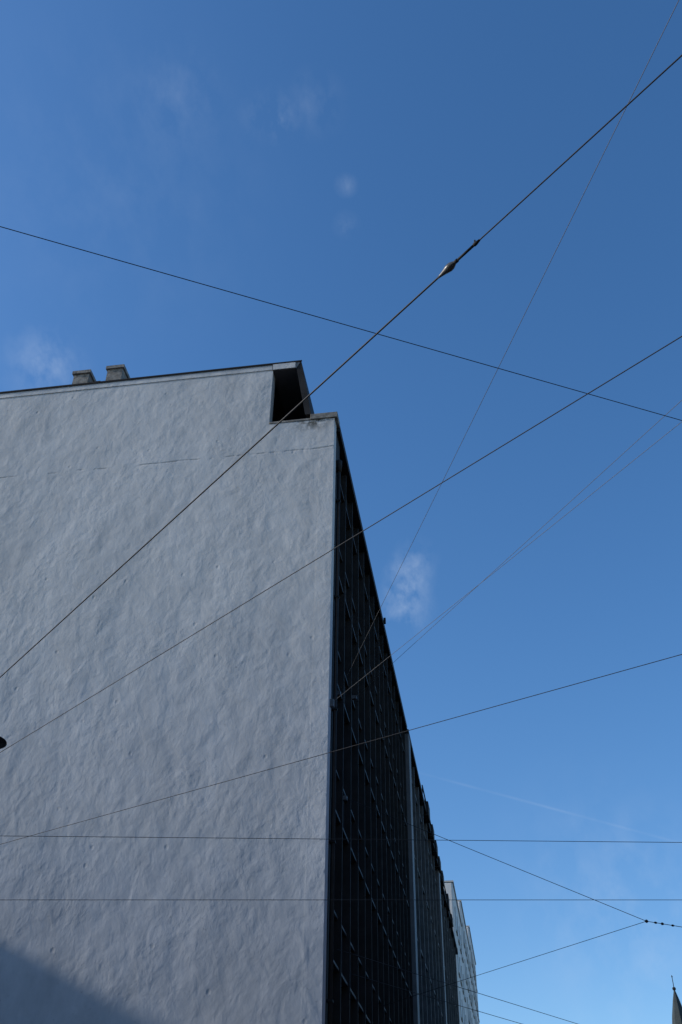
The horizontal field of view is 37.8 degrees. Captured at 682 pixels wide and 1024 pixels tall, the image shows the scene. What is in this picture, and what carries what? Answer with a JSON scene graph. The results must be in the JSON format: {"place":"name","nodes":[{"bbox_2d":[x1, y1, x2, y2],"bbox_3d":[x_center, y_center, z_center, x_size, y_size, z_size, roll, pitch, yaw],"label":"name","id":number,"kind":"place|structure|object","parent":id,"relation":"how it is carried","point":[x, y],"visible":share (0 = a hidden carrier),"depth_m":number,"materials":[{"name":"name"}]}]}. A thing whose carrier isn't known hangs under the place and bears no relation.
{"place":"outdoors","nodes":[
{"label":"outdoors","id":0,"kind":"place"},
{"bbox_2d":[272,402,285,421],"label":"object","id":1,"kind":"object","parent":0,"point":[278,415],"visible":0.08,"depth_m":31.90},
{"bbox_2d":[72,369,95,383],"bbox_3d":[-8.554,-3.736,32.984,0.630,1.700,1.020,-5,-39,7],"label":"chimney","id":2,"kind":"object","parent":1,"relation":"on","point":[83,376],"visible":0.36,"depth_m":33.03,"materials":[{"name":"concrete"}]},
{"bbox_2d":[105,364,129,380],"bbox_3d":[-7.400,-3.874,32.803,0.620,1.720,1.020,-5,-39,7],"label":"chimney","id":3,"kind":"object","parent":1,"relation":"on","point":[115,372],"visible":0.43,"depth_m":32.85,"materials":[{"name":"concrete"}]},
{"bbox_2d":[0,362,305,419],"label":"roof slab","id":4,"kind":"structure","parent":1,"relation":"on","point":[287,396],"depth_m":31.28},
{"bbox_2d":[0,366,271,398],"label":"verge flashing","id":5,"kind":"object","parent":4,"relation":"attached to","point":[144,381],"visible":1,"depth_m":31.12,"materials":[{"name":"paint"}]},
{"bbox_2d":[0,360,301,392],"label":"verge trim","id":6,"kind":"structure","parent":4,"relation":"attached to","point":[151,376],"depth_m":31.14,"materials":[{"name":"metal"}]},
{"bbox_2d":[273,362,295,369],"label":"roof fascia","id":7,"kind":"structure","parent":4,"relation":"attached to","point":[283,366],"depth_m":30.51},
{"bbox_2d":[297,362,313,417],"bbox_3d":[0.421,2.481,37.730,0.517,2.290,20.320,-5,-39,7],"label":"mansard side","id":8,"kind":"object","parent":1,"relation":"on","point":[308,406],"visible":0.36,"depth_m":29.91,"materials":[{"name":"metal"}]},
{"bbox_2d":[333,479,372,1005],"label":"spandrels","id":9,"kind":"object","parent":1,"relation":"attached to","point":[344,811],"visible":0.03,"depth_m":27.16,"materials":[{"name":"metal"}]},
{"bbox_2d":[332,446,413,1023],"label":"mullions","id":10,"kind":"object","parent":9,"relation":"attached to","point":[357,915],"visible":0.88,"depth_m":30.14,"materials":[{"name":"brown metal"}]},
{"bbox_2d":[336,428,406,730],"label":"street cornice","id":11,"kind":"structure","parent":1,"relation":"attached to","point":[351,497],"depth_m":34.59,"materials":[{"name":"metal"}]},
{"bbox_2d":[333,484,411,1023],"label":"sills","id":12,"kind":"structure","parent":1,"relation":"attached to","point":[344,983],"depth_m":29.61,"materials":[{"name":"metal"}]},
{"bbox_2d":[0,0,681,1023],"label":"sky","id":13,"kind":"structure","parent":0,"point":[327,159],"materials":[{"name":"blue"}]},
{"bbox_2d":[671,975,681,1023],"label":"church tower","id":14,"kind":"structure","parent":0,"point":[677,1012],"depth_m":175.92,"materials":[{"name":"stone"}]},
{"bbox_3d":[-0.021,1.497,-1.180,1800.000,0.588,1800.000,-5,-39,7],"label":"ground","id":15,"kind":"structure","parent":0,"visible":0},
{"bbox_2d":[0,366,320,1023],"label":"gable wall","id":16,"kind":"structure","parent":15,"relation":"on","point":[112,919],"depth_m":23.95,"materials":[{"name":"paint"}]},
{"bbox_2d":[269,412,339,427],"bbox_3d":[-1.069,-2.612,29.228,2.020,0.206,0.500,-5,-39,7],"label":"parapet coping","id":17,"kind":"object","parent":16,"relation":"on","point":[317,416],"visible":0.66,"depth_m":28.99,"materials":[{"name":"metal"}]},
{"bbox_2d":[301,418,335,1023],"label":"corner render band","id":18,"kind":"object","parent":16,"relation":"attached to","point":[314,968],"visible":1,"depth_m":22.50,"materials":[{"name":"paint"}]},
{"bbox_2d":[330,691,356,800],"bbox_3d":[0.005,5.410,25.416,0.300,3.740,4.250,-5,-39,7],"label":"wire anchor","id":19,"kind":"object","parent":16,"relation":"attached to","point":[354,697],"visible":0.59,"depth_m":24.56,"materials":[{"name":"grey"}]},
{"bbox_2d":[333,422,680,701],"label":"overhead wire","id":20,"kind":"object","parent":19,"relation":"attached to","point":[516,554],"visible":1,"depth_m":18.51,"materials":[{"name":"grey metal"}]},
{"bbox_2d":[339,0,678,691],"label":"overhead wire","id":21,"kind":"object","parent":19,"relation":"attached to","point":[531,300],"visible":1,"depth_m":14.26,"materials":[{"name":"grey metal"}]},
{"bbox_2d":[359,400,681,693],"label":"overhead wire","id":22,"kind":"object","parent":19,"relation":"attached to","point":[536,532],"visible":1,"depth_m":18.90,"materials":[{"name":"grey metal"}]},
{"bbox_2d":[325,433,338,1023],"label":"corner pier","id":23,"kind":"structure","parent":15,"relation":"on","point":[330,787],"depth_m":22.99,"materials":[{"name":"paint"}]},
{"bbox_2d":[326,499,340,1002],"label":"pipe brackets","id":24,"kind":"object","parent":23,"relation":"attached to","point":[331,841],"visible":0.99,"depth_m":23.76,"materials":[{"name":"metal"}]},
{"bbox_2d":[327,460,341,1023],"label":"downpipe","id":25,"kind":"object","parent":23,"relation":"attached to","point":[332,860],"visible":0.98,"depth_m":22.87,"materials":[{"name":"grey metal"}]},
{"bbox_2d":[405,734,446,1023],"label":"end pier","id":26,"kind":"structure","parent":15,"relation":"on","point":[416,1009],"depth_m":41.34,"materials":[{"name":"grey concrete"}]},
{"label":"spandrels","id":27,"kind":"object","parent":26,"relation":"attached to","visible":0},
{"bbox_2d":[411,767,458,1023],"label":"mullions","id":28,"kind":"object","parent":27,"relation":"attached to","point":[431,960],"visible":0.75,"depth_m":49.88,"materials":[{"name":"grey metal"}]},
{"bbox_2d":[444,882,466,1023],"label":"block","id":29,"kind":"structure","parent":15,"relation":"on","point":[451,895],"depth_m":76.09,"materials":[{"name":"grey concrete"}]},
{"bbox_2d":[444,880,461,926],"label":"coping","id":30,"kind":"object","parent":29,"relation":"on","point":[449,881],"visible":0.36,"depth_m":78.94,"materials":[{"name":"stone"}]},
{"bbox_2d":[455,910,465,1023],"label":"window surrounds","id":31,"kind":"object","parent":29,"relation":"attached to","point":[462,981],"visible":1,"depth_m":76.40,"materials":[{"name":"stone"}]},
{"bbox_2d":[457,901,473,1023],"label":"block","id":32,"kind":"structure","parent":15,"relation":"on","point":[465,958],"depth_m":87.81,"materials":[{"name":"grey concrete"}]},
{"bbox_2d":[457,900,469,949],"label":"coping","id":33,"kind":"object","parent":32,"relation":"on","point":[460,901],"visible":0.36,"depth_m":91.99,"materials":[{"name":"stone"}]},
{"bbox_2d":[462,923,474,1023],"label":"window surrounds","id":34,"kind":"object","parent":32,"relation":"attached to","point":[467,980],"visible":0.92,"depth_m":88.72,"materials":[{"name":"stone"}]},
{"bbox_2d":[466,927,478,1023],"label":"block","id":35,"kind":"structure","parent":15,"relation":"on","point":[472,974],"depth_m":101.11,"materials":[{"name":"grey concrete"}]},
{"bbox_2d":[466,925,475,964],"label":"coping","id":36,"kind":"object","parent":35,"relation":"on","point":[468,926],"visible":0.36,"depth_m":105.73,"materials":[{"name":"stone"}]},
{"bbox_2d":[470,945,479,1023],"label":"window surrounds","id":37,"kind":"object","parent":35,"relation":"attached to","point":[474,993],"visible":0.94,"depth_m":102.61,"materials":[{"name":"stone"}]},
{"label":"walls","id":38,"kind":"object","parent":15,"relation":"on","visible":0},
{"bbox_2d":[0,55,681,677],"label":"tension cable","id":39,"kind":"object","parent":38,"relation":"attached to","point":[448,267],"visible":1,"depth_m":8.35,"materials":[{"name":"grey metal"}]},
{"bbox_2d":[0,336,681,752],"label":"overhead wire","id":40,"kind":"object","parent":38,"relation":"attached to","point":[374,524],"visible":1,"depth_m":10.38,"materials":[{"name":"grey metal"}]},
{"bbox_2d":[0,226,681,420],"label":"overhead wire","id":41,"kind":"object","parent":38,"relation":"attached to","point":[329,320],"visible":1,"depth_m":8.94,"materials":[{"name":"grey metal"}]},
{"bbox_2d":[2,654,681,843],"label":"overhead wire","id":42,"kind":"object","parent":38,"relation":"attached to","point":[362,743],"visible":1,"depth_m":14.57,"materials":[{"name":"grey metal"}]},
{"bbox_2d":[31,836,681,842],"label":"overhead wire","id":43,"kind":"object","parent":38,"relation":"attached to","point":[344,839],"visible":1,"depth_m":16.35,"materials":[{"name":"grey metal"}]},
{"bbox_2d":[352,974,520,1023],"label":"overhead wire","id":44,"kind":"object","parent":38,"relation":"attached to","point":[434,998],"visible":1,"depth_m":24.95,"materials":[{"name":"grey metal"}]},
{"bbox_2d":[337,949,576,1023],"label":"overhead wire","id":45,"kind":"object","parent":38,"relation":"attached to","point":[453,985],"visible":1,"depth_m":23.84,"materials":[{"name":"grey metal"}]},
{"bbox_2d":[348,799,680,1005],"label":"span wire","id":46,"kind":"object","parent":38,"relation":"attached to","point":[661,923],"visible":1,"depth_m":22.90,"materials":[{"name":"grey metal"}]},
{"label":"walls","id":47,"kind":"object","parent":15,"relation":"on","visible":0},
{"bbox_2d":[0,737,6,748],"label":"street lamp","id":48,"kind":"object","parent":47,"relation":"attached to","point":[3,743],"visible":1,"depth_m":15.63,"materials":[{"name":"metal"}]},
{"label":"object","id":49,"kind":"object","parent":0,"visible":0},
{"bbox_2d":[405,729,457,954],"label":"roof edge","id":50,"kind":"object","parent":49,"relation":"on","point":[418,784],"visible":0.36,"depth_m":51.44,"materials":[{"name":"metal"}]},
{"bbox_2d":[422,785,453,926],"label":"terrace railing","id":51,"kind":"object","parent":50,"relation":"on","point":[430,823],"visible":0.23,"depth_m":52.57,"materials":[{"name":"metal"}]},
{"bbox_2d":[424,801,452,926],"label":"roof terrace planters","id":52,"kind":"object","parent":50,"relation":"on","point":[431,837],"visible":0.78,"depth_m":56.59,"materials":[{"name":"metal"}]},
{"bbox_2d":[412,783,459,1021],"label":"sills","id":53,"kind":"structure","parent":49,"relation":"attached to","point":[427,905],"depth_m":49.83,"materials":[{"name":"grey metal"}]}
]}

